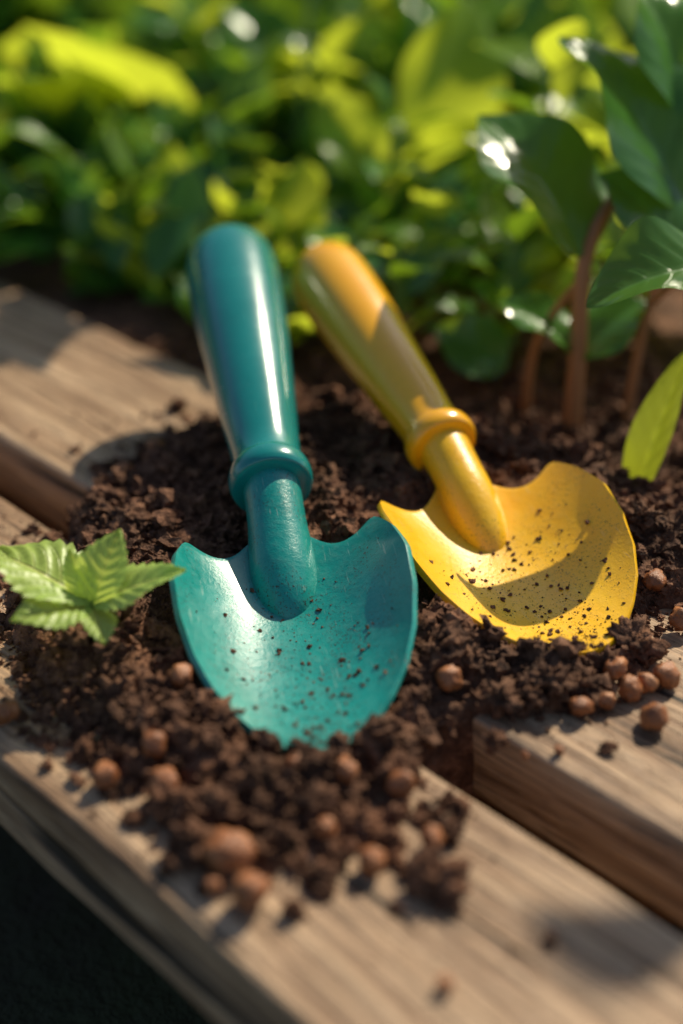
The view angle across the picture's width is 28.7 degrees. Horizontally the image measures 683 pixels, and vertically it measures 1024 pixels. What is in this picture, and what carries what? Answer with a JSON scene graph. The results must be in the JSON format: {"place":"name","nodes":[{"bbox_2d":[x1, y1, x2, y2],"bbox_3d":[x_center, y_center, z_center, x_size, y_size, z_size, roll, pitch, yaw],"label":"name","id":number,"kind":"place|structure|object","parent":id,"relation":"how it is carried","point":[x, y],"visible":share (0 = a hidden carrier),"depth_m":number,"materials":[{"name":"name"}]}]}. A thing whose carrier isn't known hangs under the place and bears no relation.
{"place":"outdoors","nodes":[
{"label":"outdoors","id":0,"kind":"place"},
{"bbox_2d":[0,825,214,1023],"bbox_3d":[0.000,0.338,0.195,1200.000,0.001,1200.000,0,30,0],"label":"ground","id":1,"kind":"structure","parent":0,"point":[68,956],"depth_m":0.49,"materials":[{"name":"black"}]},
{"bbox_2d":[0,129,682,333],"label":"garden bed","id":2,"kind":"object","parent":1,"relation":"on","point":[667,314],"visible":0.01,"depth_m":0.74,"materials":[{"name":"soil"}]},
{"bbox_2d":[0,87,103,229],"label":"basil plant","id":3,"kind":"object","parent":2,"relation":"on","point":[24,166],"visible":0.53,"depth_m":0.75,"materials":[{"name":"green plant"}]},
{"bbox_2d":[0,106,143,211],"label":"basil plant","id":4,"kind":"object","parent":2,"relation":"on","point":[96,160],"visible":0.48,"depth_m":0.76,"materials":[{"name":"green plant"}]},
{"bbox_2d":[295,0,314,148],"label":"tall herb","id":5,"kind":"object","parent":2,"relation":"on","point":[300,120],"visible":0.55,"depth_m":0.80,"materials":[{"name":"green plant"}]},
{"bbox_2d":[263,16,372,197],"bbox_3d":[-0.009,-0.242,0.818,0.108,0.124,0.140,8,31,13],"label":"basil plant","id":6,"kind":"object","parent":2,"relation":"on","point":[335,43],"visible":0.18,"depth_m":0.80,"materials":[{"name":"green plant"}]},
{"bbox_2d":[0,0,636,162],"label":"background foliage","id":7,"kind":"object","parent":2,"relation":"on","point":[110,46],"visible":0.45,"depth_m":0.85,"materials":[{"name":"green plant"}]},
{"bbox_2d":[0,209,682,994],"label":"potting soil","id":8,"kind":"structure","parent":2,"relation":"on","point":[118,691],"depth_m":0.41,"materials":[{"name":"brown soil"}]},
{"bbox_2d":[0,529,185,644],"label":"seedling","id":9,"kind":"object","parent":8,"relation":"on","point":[59,583],"visible":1,"depth_m":0.40,"materials":[{"name":"green plant"}]},
{"bbox_2d":[123,0,238,71],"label":"basil plant","id":10,"kind":"object","parent":8,"relation":"on","point":[164,22],"visible":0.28,"depth_m":0.89,"materials":[{"name":"green plant"}]},
{"bbox_2d":[214,170,275,253],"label":"basil plant","id":11,"kind":"object","parent":8,"relation":"on","point":[246,195],"visible":0.28,"depth_m":0.72,"materials":[{"name":"green plant"}]},
{"bbox_2d":[236,150,262,169],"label":"basil plant","id":12,"kind":"object","parent":8,"relation":"on","point":[245,165],"visible":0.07,"depth_m":0.76,"materials":[{"name":"green plant"}]},
{"bbox_2d":[169,224,416,752],"bbox_3d":[-0.027,-0.024,0.468,0.076,0.084,0.264,-5,30,-8],"label":"garden trowel","id":13,"kind":"object","parent":8,"relation":"on","point":[289,627],"visible":1,"depth_m":0.43,"materials":[{"name":"teal metal"}]},
{"bbox_2d":[0,15,610,343],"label":"foliage","id":14,"kind":"object","parent":8,"relation":"on","point":[143,242],"visible":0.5,"depth_m":0.73,"materials":[{"name":"green plant"}]},
{"bbox_2d":[261,200,367,268],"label":"basil plant","id":15,"kind":"object","parent":8,"relation":"on","point":[311,215],"visible":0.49,"depth_m":0.68,"materials":[{"name":"green plant"}]},
{"bbox_2d":[0,439,682,991],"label":"clay pebbles","id":16,"kind":"object","parent":8,"relation":"on","point":[224,849],"visible":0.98,"depth_m":0.36,"materials":[{"name":"brown stone"}]},
{"bbox_2d":[306,212,419,316],"bbox_3d":[0.011,-0.120,0.673,0.057,0.056,0.061,0,30,0],"label":"basil plant","id":17,"kind":"object","parent":8,"relation":"on","point":[361,225],"visible":0.33,"depth_m":0.67,"materials":[{"name":"green plant"}]},
{"bbox_2d":[312,0,507,245],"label":"basil plant","id":18,"kind":"object","parent":8,"relation":"on","point":[451,75],"visible":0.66,"depth_m":0.73,"materials":[{"name":"green plant"}]},
{"bbox_2d":[356,229,470,328],"bbox_3d":[0.028,-0.102,0.637,0.066,0.059,0.065,0,30,0],"label":"basil plant","id":19,"kind":"object","parent":8,"relation":"on","point":[416,270],"visible":0.58,"depth_m":0.64,"materials":[{"name":"green plant"}]},
{"bbox_2d":[363,163,515,307],"bbox_3d":[0.048,-0.137,0.676,0.065,0.081,0.059,-11,32,-19],"label":"basil plant","id":20,"kind":"object","parent":8,"relation":"on","point":[439,203],"visible":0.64,"depth_m":0.67,"materials":[{"name":"green plant"}]},
{"bbox_2d":[291,241,637,656],"bbox_3d":[0.034,-0.033,0.493,0.081,0.070,0.238,-11,32,-18],"label":"garden trowel","id":21,"kind":"object","parent":8,"relation":"on","point":[548,554],"visible":1,"depth_m":0.47,"materials":[{"name":"yellow metal"}]},
{"bbox_2d":[418,276,521,377],"bbox_3d":[0.064,-0.082,0.611,0.056,0.053,0.048,-23,37,-34],"label":"basil plant","id":22,"kind":"object","parent":8,"relation":"on","point":[475,344],"visible":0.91,"depth_m":0.60,"materials":[{"name":"green plant"}]},
{"bbox_2d":[423,191,575,346],"bbox_3d":[0.080,-0.110,0.628,0.055,0.083,0.078,19,35,30],"label":"basil plant","id":23,"kind":"object","parent":8,"relation":"on","point":[518,267],"visible":0.66,"depth_m":0.63,"materials":[{"name":"green plant"}]},
{"bbox_2d":[460,19,619,271],"bbox_3d":[0.101,-0.176,0.675,0.117,0.150,0.084,21,36,32],"label":"basil plant","id":24,"kind":"object","parent":8,"relation":"on","point":[566,74],"visible":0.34,"depth_m":0.67,"materials":[{"name":"green plant"}]},
{"bbox_2d":[477,0,682,438],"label":"basil plant","id":25,"kind":"object","parent":8,"relation":"on","point":[546,165],"visible":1,"depth_m":0.54,"materials":[{"name":"green plant"}]},
{"bbox_2d":[537,156,648,316],"bbox_3d":[0.125,-0.124,0.619,0.094,0.116,0.077,-18,35,-29],"label":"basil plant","id":26,"kind":"object","parent":8,"relation":"on","point":[615,230],"visible":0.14,"depth_m":0.63,"materials":[{"name":"green plant"}]},
{"bbox_2d":[623,352,682,480],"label":"leaf","id":27,"kind":"object","parent":8,"relation":"on","point":[650,433],"visible":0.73,"depth_m":0.50,"materials":[{"name":"green plant"}]},
{"bbox_2d":[0,283,682,926],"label":"wooden plank","id":28,"kind":"object","parent":2,"relation":"on","point":[616,815],"visible":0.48,"depth_m":0.41,"materials":[{"name":"brown wood"}]},
{"bbox_2d":[410,0,420,46],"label":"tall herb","id":29,"kind":"object","parent":2,"relation":"on","point":[415,19],"visible":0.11,"depth_m":0.82,"materials":[{"name":"green plant"}]},
{"bbox_2d":[402,0,523,110],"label":"basil plant","id":30,"kind":"object","parent":2,"relation":"on","point":[492,11],"visible":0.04,"depth_m":0.87,"materials":[{"name":"green plant"}]},
{"bbox_2d":[535,0,636,158],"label":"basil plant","id":31,"kind":"object","parent":2,"relation":"on","point":[571,110],"visible":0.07,"depth_m":0.77,"materials":[{"name":"green plant"}]},
{"label":"raised bed board","id":32,"kind":"object","parent":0,"visible":0},
{"bbox_2d":[0,498,682,1023],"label":"wooden plank","id":33,"kind":"object","parent":32,"relation":"on","point":[258,964],"visible":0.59,"depth_m":0.33,"materials":[{"name":"brown wood"}]}
]}

